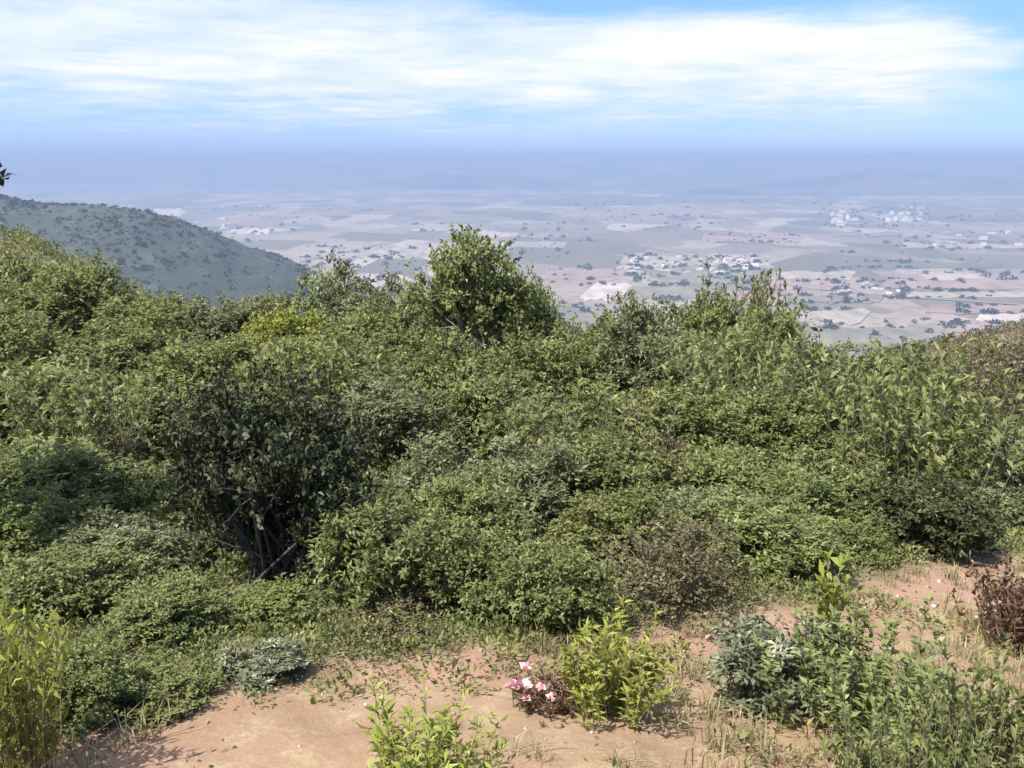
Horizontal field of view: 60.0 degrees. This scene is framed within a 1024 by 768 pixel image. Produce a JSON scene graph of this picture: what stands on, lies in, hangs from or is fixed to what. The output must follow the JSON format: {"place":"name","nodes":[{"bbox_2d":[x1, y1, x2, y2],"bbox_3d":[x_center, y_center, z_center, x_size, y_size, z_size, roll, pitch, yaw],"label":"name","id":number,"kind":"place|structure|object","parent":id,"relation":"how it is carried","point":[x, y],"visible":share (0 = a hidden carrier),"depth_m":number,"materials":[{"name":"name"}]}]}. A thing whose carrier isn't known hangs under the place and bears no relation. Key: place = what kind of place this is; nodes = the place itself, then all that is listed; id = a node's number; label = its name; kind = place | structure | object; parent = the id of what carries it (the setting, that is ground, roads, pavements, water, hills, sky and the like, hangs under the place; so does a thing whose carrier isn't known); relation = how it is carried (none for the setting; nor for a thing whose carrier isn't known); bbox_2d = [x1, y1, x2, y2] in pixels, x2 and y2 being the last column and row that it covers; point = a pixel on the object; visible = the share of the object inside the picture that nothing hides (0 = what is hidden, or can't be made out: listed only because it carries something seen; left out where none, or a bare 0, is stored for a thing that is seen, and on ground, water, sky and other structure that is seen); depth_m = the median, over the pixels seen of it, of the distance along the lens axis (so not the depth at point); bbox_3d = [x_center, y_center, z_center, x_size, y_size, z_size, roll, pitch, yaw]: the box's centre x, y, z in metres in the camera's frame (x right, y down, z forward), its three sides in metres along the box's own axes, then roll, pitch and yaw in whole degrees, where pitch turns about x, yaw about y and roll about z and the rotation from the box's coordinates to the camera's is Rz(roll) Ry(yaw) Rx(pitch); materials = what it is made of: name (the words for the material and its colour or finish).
{"place":"outdoors","nodes":[
{"label":"outdoors","id":0,"kind":"place"},
{"bbox_2d":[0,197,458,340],"bbox_3d":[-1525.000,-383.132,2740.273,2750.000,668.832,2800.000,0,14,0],"label":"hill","id":1,"kind":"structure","parent":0,"point":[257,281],"depth_m":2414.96,"materials":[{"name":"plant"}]},
{"bbox_2d":[0,194,324,304],"bbox_3d":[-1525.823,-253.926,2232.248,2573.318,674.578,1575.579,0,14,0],"label":"hill scrub","id":2,"kind":"object","parent":1,"relation":"on","point":[32,202],"visible":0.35,"depth_m":2492.78,"materials":[{"name":"green plant"}]},
{"bbox_2d":[301,245,426,258],"bbox_3d":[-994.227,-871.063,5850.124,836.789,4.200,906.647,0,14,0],"label":"field","id":3,"kind":"structure","parent":0,"point":[313,252],"depth_m":5794.49,"materials":[{"name":"soil"}]},
{"bbox_2d":[194,173,786,189],"bbox_3d":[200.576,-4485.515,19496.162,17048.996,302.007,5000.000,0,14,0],"label":"hills","id":4,"kind":"structure","parent":0,"point":[422,181],"depth_m":18231.00,"materials":[{"name":"blue"}]},
{"bbox_2d":[0,235,1023,767],"bbox_3d":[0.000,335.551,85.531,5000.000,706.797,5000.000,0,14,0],"label":"ground","id":5,"kind":"structure","parent":0,"point":[278,733],"depth_m":4.43,"materials":[{"name":"soil"}]},
{"bbox_2d":[0,233,63,322],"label":"shrub","id":6,"kind":"object","parent":5,"relation":"on","point":[6,266],"visible":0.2,"depth_m":36.44,"materials":[{"name":"green plant"}]},
{"bbox_2d":[0,587,72,767],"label":"weed","id":7,"kind":"object","parent":5,"relation":"on","point":[21,693],"visible":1,"depth_m":3.61,"materials":[{"name":"green plant"}]},
{"bbox_2d":[0,302,87,378],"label":"shrub","id":8,"kind":"object","parent":5,"relation":"on","point":[42,343],"visible":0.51,"depth_m":19.94,"materials":[{"name":"green plant"}]},
{"bbox_2d":[0,479,99,571],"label":"shrub","id":9,"kind":"object","parent":5,"relation":"on","point":[18,524],"visible":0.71,"depth_m":7.07,"materials":[{"name":"green plant"}]},
{"bbox_2d":[0,351,117,447],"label":"shrub","id":10,"kind":"object","parent":5,"relation":"on","point":[66,383],"visible":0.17,"depth_m":12.76,"materials":[{"name":"green plant"}]},
{"bbox_2d":[0,432,145,526],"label":"shrub","id":11,"kind":"object","parent":5,"relation":"on","point":[68,460],"visible":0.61,"depth_m":8.25,"materials":[{"name":"green plant"}]},
{"bbox_2d":[0,539,146,633],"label":"shrub","id":12,"kind":"object","parent":5,"relation":"on","point":[49,584],"visible":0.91,"depth_m":5.65,"materials":[{"name":"green plant"}]},
{"bbox_2d":[0,246,148,345],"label":"shrub","id":13,"kind":"object","parent":5,"relation":"on","point":[76,297],"visible":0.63,"depth_m":33.48,"materials":[{"name":"green plant"}]},
{"bbox_2d":[0,345,161,484],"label":"shrub","id":14,"kind":"object","parent":5,"relation":"on","point":[84,421],"visible":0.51,"depth_m":10.50,"materials":[{"name":"green plant"}]},
{"bbox_2d":[16,630,154,750],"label":"shrub","id":15,"kind":"object","parent":5,"relation":"on","point":[83,689],"visible":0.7,"depth_m":4.19,"materials":[{"name":"green plant"}]},
{"bbox_2d":[25,315,182,398],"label":"shrub","id":16,"kind":"object","parent":5,"relation":"on","point":[123,335],"visible":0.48,"depth_m":19.16,"materials":[{"name":"green plant"}]},
{"bbox_2d":[35,504,200,586],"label":"shrub","id":17,"kind":"object","parent":5,"relation":"on","point":[122,531],"visible":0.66,"depth_m":6.80,"materials":[{"name":"green plant"}]},
{"bbox_2d":[50,375,194,462],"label":"shrub","id":18,"kind":"object","parent":5,"relation":"on","point":[150,432],"visible":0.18,"depth_m":12.15,"materials":[{"name":"green plant"}]},
{"bbox_2d":[66,290,216,357],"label":"shrub","id":19,"kind":"object","parent":5,"relation":"on","point":[151,316],"visible":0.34,"depth_m":31.95,"materials":[{"name":"green plant"}]},
{"bbox_2d":[78,453,223,525],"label":"shrub","id":20,"kind":"object","parent":5,"relation":"on","point":[137,498],"visible":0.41,"depth_m":8.55,"materials":[{"name":"green plant"}]},
{"bbox_2d":[100,564,235,656],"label":"shrub","id":21,"kind":"object","parent":5,"relation":"on","point":[161,607],"visible":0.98,"depth_m":5.24,"materials":[{"name":"green plant"}]},
{"bbox_2d":[112,650,229,731],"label":"shrub","id":22,"kind":"object","parent":5,"relation":"on","point":[188,686],"visible":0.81,"depth_m":4.41,"materials":[{"name":"green plant"}]},
{"bbox_2d":[121,328,278,403],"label":"shrub","id":23,"kind":"object","parent":5,"relation":"on","point":[170,368],"visible":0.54,"depth_m":17.98,"materials":[{"name":"green plant"}]},
{"bbox_2d":[148,485,251,565],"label":"shrub","id":24,"kind":"object","parent":5,"relation":"on","point":[170,518],"visible":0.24,"depth_m":7.40,"materials":[{"name":"green plant"}]},
{"bbox_2d":[153,372,281,457],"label":"shrub","id":25,"kind":"object","parent":5,"relation":"on","point":[185,397],"visible":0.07,"depth_m":12.22,"materials":[{"name":"green plant"}]},
{"bbox_2d":[172,282,297,357],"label":"shrub","id":26,"kind":"object","parent":5,"relation":"on","point":[233,317],"visible":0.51,"depth_m":30.93,"materials":[{"name":"green plant"}]},
{"bbox_2d":[212,635,312,693],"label":"shrub","id":27,"kind":"object","parent":5,"relation":"on","point":[261,665],"visible":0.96,"depth_m":4.77,"materials":[{"name":"green plant"}]},
{"bbox_2d":[145,357,396,597],"bbox_3d":[-1.683,0.697,6.427,1.711,1.977,1.613,-8,16,-28],"label":"shrub","id":28,"kind":"object","parent":5,"relation":"on","point":[265,469],"visible":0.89,"depth_m":6.13,"materials":[{"name":"green plant"}]},
{"bbox_2d":[212,572,337,636],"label":"shrub","id":29,"kind":"object","parent":5,"relation":"on","point":[251,601],"visible":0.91,"depth_m":5.62,"materials":[{"name":"green plant"}]},
{"bbox_2d":[237,295,344,384],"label":"shrub","id":30,"kind":"object","parent":5,"relation":"on","point":[291,321],"visible":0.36,"depth_m":24.97,"materials":[{"name":"green plant"}]},
{"bbox_2d":[229,318,376,414],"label":"shrub","id":31,"kind":"object","parent":5,"relation":"on","point":[335,346],"visible":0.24,"depth_m":17.27,"materials":[{"name":"green plant"}]},
{"bbox_2d":[243,325,400,438],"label":"shrub","id":32,"kind":"object","parent":5,"relation":"on","point":[336,377],"visible":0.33,"depth_m":14.12,"materials":[{"name":"green plant"}]},
{"bbox_2d":[269,248,388,350],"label":"shrub","id":33,"kind":"object","parent":5,"relation":"on","point":[344,296],"visible":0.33,"depth_m":33.89,"materials":[{"name":"green plant"}]},
{"bbox_2d":[286,465,450,627],"bbox_3d":[-0.974,1.144,6.090,1.278,1.045,1.102,6,16,22],"label":"shrub","id":34,"kind":"object","parent":5,"relation":"on","point":[384,544],"visible":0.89,"depth_m":5.91,"materials":[{"name":"green plant"}]},
{"bbox_2d":[327,294,429,369],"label":"shrub","id":35,"kind":"object","parent":5,"relation":"on","point":[386,328],"visible":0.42,"depth_m":26.25,"materials":[{"name":"green plant"}]},
{"bbox_2d":[321,586,456,657],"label":"shrub","id":36,"kind":"object","parent":5,"relation":"on","point":[386,600],"visible":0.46,"depth_m":5.55,"materials":[{"name":"green plant"}]},
{"bbox_2d":[312,355,473,473],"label":"shrub","id":37,"kind":"object","parent":5,"relation":"on","point":[402,414],"visible":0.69,"depth_m":12.17,"materials":[{"name":"green plant"}]},
{"bbox_2d":[343,332,450,419],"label":"shrub","id":38,"kind":"object","parent":5,"relation":"on","point":[407,354],"visible":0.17,"depth_m":18.37,"materials":[{"name":"green plant"}]},
{"bbox_2d":[363,265,450,362],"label":"shrub","id":39,"kind":"object","parent":5,"relation":"on","point":[407,320],"visible":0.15,"depth_m":28.11,"materials":[{"name":"green plant"}]},
{"bbox_2d":[0,220,844,371],"bbox_3d":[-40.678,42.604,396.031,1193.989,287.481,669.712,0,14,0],"label":"scrub","id":40,"kind":"object","parent":5,"relation":"on","point":[26,242],"visible":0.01,"depth_m":98.78,"materials":[{"name":"green plant"}]},
{"bbox_2d":[362,427,496,523],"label":"shrub","id":41,"kind":"object","parent":5,"relation":"on","point":[410,475],"visible":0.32,"depth_m":8.49,"materials":[{"name":"green plant"}]},
{"bbox_2d":[355,672,509,767],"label":"weed","id":42,"kind":"object","parent":5,"relation":"on","point":[437,754],"visible":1,"depth_m":3.42,"materials":[{"name":"green plant"}]},
{"bbox_2d":[395,460,528,564],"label":"shrub","id":43,"kind":"object","parent":5,"relation":"on","point":[477,504],"visible":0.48,"depth_m":7.44,"materials":[{"name":"green plant"}]},
{"bbox_2d":[392,222,547,367],"bbox_3d":[-1.153,-1.862,24.423,4.249,5.231,3.676,-1,14,-3],"label":"tree","id":44,"kind":"object","parent":5,"relation":"on","point":[477,294],"visible":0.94,"depth_m":23.59,"materials":[{"name":"green plant"}]},
{"bbox_2d":[403,508,548,631],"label":"shrub","id":45,"kind":"object","parent":5,"relation":"on","point":[467,554],"visible":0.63,"depth_m":5.91,"materials":[{"name":"green plant"}]},
{"bbox_2d":[409,327,556,425],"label":"shrub","id":46,"kind":"object","parent":5,"relation":"on","point":[453,360],"visible":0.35,"depth_m":17.22,"materials":[{"name":"green plant"}]},
{"bbox_2d":[422,349,563,464],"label":"shrub","id":47,"kind":"object","parent":5,"relation":"on","point":[481,401],"visible":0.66,"depth_m":12.79,"materials":[{"name":"green plant"}]},
{"bbox_2d":[0,341,1023,748],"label":"green undergrowth","id":48,"kind":"object","parent":5,"relation":"on","point":[754,584],"visible":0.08,"depth_m":5.67,"materials":[{"name":"green plant"}]},
{"bbox_2d":[6,548,1023,767],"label":"grass","id":49,"kind":"structure","parent":5,"relation":"on","point":[722,746],"depth_m":4.50,"materials":[{"name":"plant"}]},
{"bbox_2d":[457,430,600,541],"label":"shrub","id":50,"kind":"object","parent":5,"relation":"on","point":[531,480],"visible":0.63,"depth_m":8.52,"materials":[{"name":"green plant"}]},
{"bbox_2d":[490,266,570,358],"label":"shrub","id":51,"kind":"object","parent":5,"relation":"on","point":[539,323],"visible":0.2,"depth_m":26.80,"materials":[{"name":"green plant"}]},
{"bbox_2d":[508,657,606,725],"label":"weed","id":52,"kind":"object","parent":5,"relation":"on","point":[563,706],"visible":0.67,"depth_m":4.41,"materials":[{"name":"pink plant"}]},
{"bbox_2d":[484,530,633,643],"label":"shrub","id":53,"kind":"object","parent":5,"relation":"on","point":[550,593],"visible":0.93,"depth_m":5.52,"materials":[{"name":"green plant"}]},
{"bbox_2d":[498,322,624,406],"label":"shrub","id":54,"kind":"object","parent":5,"relation":"on","point":[566,365],"visible":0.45,"depth_m":18.04,"materials":[{"name":"green plant"}]},
{"bbox_2d":[448,366,685,484],"bbox_3d":[0.711,0.752,10.498,2.089,1.420,2.574,8,16,29],"label":"shrub","id":55,"kind":"object","parent":5,"relation":"on","point":[624,425],"visible":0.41,"depth_m":10.61,"materials":[{"name":"green plant"}]},
{"bbox_2d":[542,308,634,364],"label":"shrub","id":56,"kind":"object","parent":5,"relation":"on","point":[590,334],"visible":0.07,"depth_m":27.28,"materials":[{"name":"green plant"}]},
{"bbox_2d":[532,373,658,465],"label":"shrub","id":57,"kind":"object","parent":5,"relation":"on","point":[588,408],"visible":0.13,"depth_m":12.21,"materials":[{"name":"green plant"}]},
{"bbox_2d":[536,480,680,564],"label":"shrub","id":58,"kind":"object","parent":5,"relation":"on","point":[591,529],"visible":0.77,"depth_m":7.28,"materials":[{"name":"green plant"}]},
{"bbox_2d":[546,593,692,730],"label":"weed","id":59,"kind":"object","parent":5,"relation":"on","point":[631,678],"visible":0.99,"depth_m":4.30,"materials":[{"name":"green plant"}]},
{"bbox_2d":[543,426,705,524],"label":"shrub","id":60,"kind":"object","parent":5,"relation":"on","point":[648,468],"visible":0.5,"depth_m":8.80,"materials":[{"name":"green plant"}]},
{"bbox_2d":[235,547,1023,767],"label":"ground cover","id":61,"kind":"object","parent":5,"relation":"on","point":[744,733],"visible":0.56,"depth_m":4.93,"materials":[{"name":"green plant"}]},
{"bbox_2d":[583,311,697,409],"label":"shrub","id":62,"kind":"object","parent":5,"relation":"on","point":[634,371],"visible":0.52,"depth_m":18.00,"materials":[{"name":"green plant"}]},
{"bbox_2d":[588,288,703,368],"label":"shrub","id":63,"kind":"object","parent":5,"relation":"on","point":[642,329],"visible":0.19,"depth_m":30.98,"materials":[{"name":"green plant"}]},
{"bbox_2d":[592,509,754,637],"bbox_3d":[1.155,1.260,6.123,1.191,0.858,1.179,-13,19,-42],"label":"shrub","id":64,"kind":"object","parent":5,"relation":"on","point":[654,582],"visible":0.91,"depth_m":5.99,"materials":[{"name":"brown plant"}]},
{"bbox_2d":[610,371,778,464],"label":"shrub","id":65,"kind":"object","parent":5,"relation":"on","point":[697,423],"visible":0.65,"depth_m":11.72,"materials":[{"name":"green plant"}]},
{"bbox_2d":[645,483,755,554],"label":"shrub","id":66,"kind":"object","parent":5,"relation":"on","point":[690,502],"visible":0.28,"depth_m":7.79,"materials":[{"name":"green plant"}]},
{"bbox_2d":[658,287,753,378],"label":"shrub","id":67,"kind":"object","parent":5,"relation":"on","point":[689,320],"visible":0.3,"depth_m":29.05,"materials":[{"name":"green plant"}]},
{"bbox_2d":[654,435,796,524],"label":"shrub","id":68,"kind":"object","parent":5,"relation":"on","point":[727,464],"visible":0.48,"depth_m":8.83,"materials":[{"name":"green plant"}]},
{"bbox_2d":[663,314,791,411],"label":"shrub","id":69,"kind":"object","parent":5,"relation":"on","point":[736,346],"visible":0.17,"depth_m":16.93,"materials":[{"name":"green plant"}]},
{"bbox_2d":[699,259,788,331],"bbox_3d":[7.802,-1.622,30.669,2.966,5.244,3.099,6,15,22],"label":"sapling","id":70,"kind":"object","parent":5,"relation":"on","point":[757,293],"visible":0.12,"depth_m":29.99,"materials":[{"name":"green plant"}]},
{"bbox_2d":[661,314,846,453],"bbox_3d":[3.723,0.149,14.443,2.728,2.262,3.361,-2,14,-6],"label":"shrub","id":71,"kind":"object","parent":5,"relation":"on","point":[781,379],"visible":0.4,"depth_m":14.11,"materials":[{"name":"green plant"}]},
{"bbox_2d":[676,479,857,598],"bbox_3d":[2.029,1.234,7.151,1.500,0.736,1.294,7,16,26],"label":"shrub","id":72,"kind":"object","parent":5,"relation":"on","point":[758,523],"visible":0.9,"depth_m":6.98,"materials":[{"name":"green plant"}]},
{"bbox_2d":[720,289,820,396],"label":"shrub","id":73,"kind":"object","parent":5,"relation":"on","point":[787,321],"visible":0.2,"depth_m":26.22,"materials":[{"name":"green plant"}]},
{"bbox_2d":[700,609,861,721],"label":"shrub","id":74,"kind":"object","parent":5,"relation":"on","point":[736,658],"visible":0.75,"depth_m":4.53,"materials":[{"name":"green plant"}]},
{"bbox_2d":[719,383,866,471],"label":"shrub","id":75,"kind":"object","parent":5,"relation":"on","point":[783,420],"visible":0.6,"depth_m":12.34,"materials":[{"name":"green plant"}]},
{"bbox_2d":[732,458,858,530],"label":"shrub","id":76,"kind":"object","parent":5,"relation":"on","point":[805,491],"visible":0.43,"depth_m":8.17,"materials":[{"name":"green plant"}]},
{"bbox_2d":[811,547,851,672],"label":"weed","id":77,"kind":"object","parent":5,"relation":"on","point":[832,592],"visible":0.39,"depth_m":4.73,"materials":[{"name":"green plant"}]},
{"bbox_2d":[766,442,901,533],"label":"shrub","id":78,"kind":"object","parent":5,"relation":"on","point":[846,485],"visible":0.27,"depth_m":8.53,"materials":[{"name":"green plant"}]},
{"bbox_2d":[798,509,898,569],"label":"shrub","id":79,"kind":"object","parent":5,"relation":"on","point":[849,527],"visible":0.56,"depth_m":7.64,"materials":[{"name":"green plant"}]},
{"bbox_2d":[748,585,1009,757],"bbox_3d":[1.823,1.449,4.382,1.112,0.609,1.064,10,18,35],"label":"shrub","id":80,"kind":"object","parent":5,"relation":"on","point":[878,664],"visible":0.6,"depth_m":4.28,"materials":[{"name":"green plant"}]},
{"bbox_2d":[797,323,1014,465],"bbox_3d":[5.382,0.311,12.572,2.630,2.204,2.748,4,15,15],"label":"shrub","id":81,"kind":"object","parent":5,"relation":"on","point":[915,378],"visible":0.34,"depth_m":12.23,"materials":[{"name":"green plant"}]},
{"bbox_2d":[813,656,1023,767],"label":"shrub","id":82,"kind":"object","parent":5,"relation":"on","point":[893,710],"visible":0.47,"depth_m":3.75,"materials":[{"name":"green plant"}]},
{"bbox_2d":[831,355,1023,514],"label":"shrub","id":83,"kind":"object","parent":5,"relation":"on","point":[904,452],"visible":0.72,"depth_m":9.93,"materials":[{"name":"green plant"}]},
{"bbox_2d":[849,467,1009,564],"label":"shrub","id":84,"kind":"object","parent":5,"relation":"on","point":[934,519],"visible":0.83,"depth_m":7.96,"materials":[{"name":"green plant"}]},
{"bbox_2d":[840,315,1023,389],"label":"dry scrub","id":85,"kind":"object","parent":5,"relation":"on","point":[980,337],"visible":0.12,"depth_m":74.67,"materials":[{"name":"brown plant"}]},
{"bbox_2d":[841,689,1023,767],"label":"weed","id":86,"kind":"object","parent":5,"relation":"on","point":[885,761],"visible":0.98,"depth_m":3.27,"materials":[{"name":"green plant"}]},
{"bbox_2d":[898,630,1023,767],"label":"weed","id":87,"kind":"object","parent":5,"relation":"on","point":[1004,717],"visible":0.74,"depth_m":3.44,"materials":[{"name":"green plant"}]},
{"bbox_2d":[940,359,1023,446],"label":"shrub","id":88,"kind":"object","parent":5,"relation":"on","point":[1006,405],"visible":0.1,"depth_m":13.32,"materials":[{"name":"green plant"}]},
{"bbox_2d":[942,333,1023,410],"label":"shrub","id":89,"kind":"object","parent":5,"relation":"on","point":[1012,350],"visible":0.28,"depth_m":28.43,"materials":[{"name":"green plant"}]},
{"bbox_2d":[949,550,1023,658],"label":"shrub","id":90,"kind":"object","parent":5,"relation":"on","point":[1014,622],"visible":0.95,"depth_m":5.57,"materials":[{"name":"brown plant"}]},
{"bbox_2d":[955,404,1023,492],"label":"shrub","id":91,"kind":"object","parent":5,"relation":"on","point":[1017,474],"visible":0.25,"depth_m":10.92,"materials":[{"name":"green plant"}]},
{"bbox_2d":[963,475,1023,533],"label":"shrub","id":92,"kind":"object","parent":5,"relation":"on","point":[1013,508],"visible":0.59,"depth_m":9.41,"materials":[{"name":"green plant"}]},
{"bbox_2d":[0,183,1023,361],"bbox_3d":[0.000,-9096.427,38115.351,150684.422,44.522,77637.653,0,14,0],"label":"valley plain","id":93,"kind":"structure","parent":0,"point":[492,214],"depth_m":7673.80,"materials":[{"name":"soil"}]},
{"bbox_2d":[156,189,1023,352],"bbox_3d":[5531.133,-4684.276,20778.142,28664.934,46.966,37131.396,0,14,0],"label":"woodland","id":94,"kind":"object","parent":93,"relation":"on","point":[992,311],"visible":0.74,"depth_m":4612.49,"materials":[{"name":"green plant"}]},
{"bbox_2d":[0,152,1023,183],"bbox_3d":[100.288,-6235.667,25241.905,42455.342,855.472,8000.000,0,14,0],"label":"mountains","id":95,"kind":"structure","parent":0,"point":[93,168],"depth_m":23241.66,"materials":[{"name":"blue"}]},
{"bbox_2d":[0,0,1023,162],"label":"sky","id":96,"kind":"structure","parent":0,"point":[566,81],"materials":[{"name":"blue"}]},
{"bbox_2d":[600,207,725,216],"bbox_3d":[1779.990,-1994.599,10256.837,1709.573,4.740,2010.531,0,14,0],"label":"field","id":97,"kind":"structure","parent":0,"point":[670,211],"depth_m":10218.20,"materials":[{"name":"soil"}]},
{"bbox_2d":[660,264,772,285],"bbox_3d":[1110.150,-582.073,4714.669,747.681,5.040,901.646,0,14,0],"label":"field","id":98,"kind":"structure","parent":0,"point":[668,278],"depth_m":4654.61,"materials":[{"name":"soil"}]},
{"bbox_2d":[795,306,870,325],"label":"field","id":99,"kind":"structure","parent":0,"point":[850,317],"depth_m":3447.82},
{"bbox_2d":[655,166,1023,195],"bbox_3d":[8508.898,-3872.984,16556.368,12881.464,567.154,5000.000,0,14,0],"label":"hills","id":100,"kind":"structure","parent":0,"point":[996,181],"depth_m":15202.24,"materials":[{"name":"blue"}]},
{"bbox_2d":[807,322,955,350],"bbox_3d":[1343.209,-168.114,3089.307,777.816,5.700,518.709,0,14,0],"label":"field","id":101,"kind":"structure","parent":0,"point":[916,332],"depth_m":3096.08,"materials":[{"name":"soil"}]},
{"bbox_2d":[832,261,1004,268],"bbox_3d":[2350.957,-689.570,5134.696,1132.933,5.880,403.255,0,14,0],"label":"field","id":102,"kind":"structure","parent":0,"point":[931,264],"depth_m":5127.73,"materials":[{"name":"soil"}]},
{"bbox_2d":[881,277,1023,289],"bbox_3d":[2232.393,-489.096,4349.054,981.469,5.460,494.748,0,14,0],"label":"field","id":103,"kind":"structure","parent":0,"point":[987,284],"depth_m":4337.86,"materials":[{"name":"soil"}]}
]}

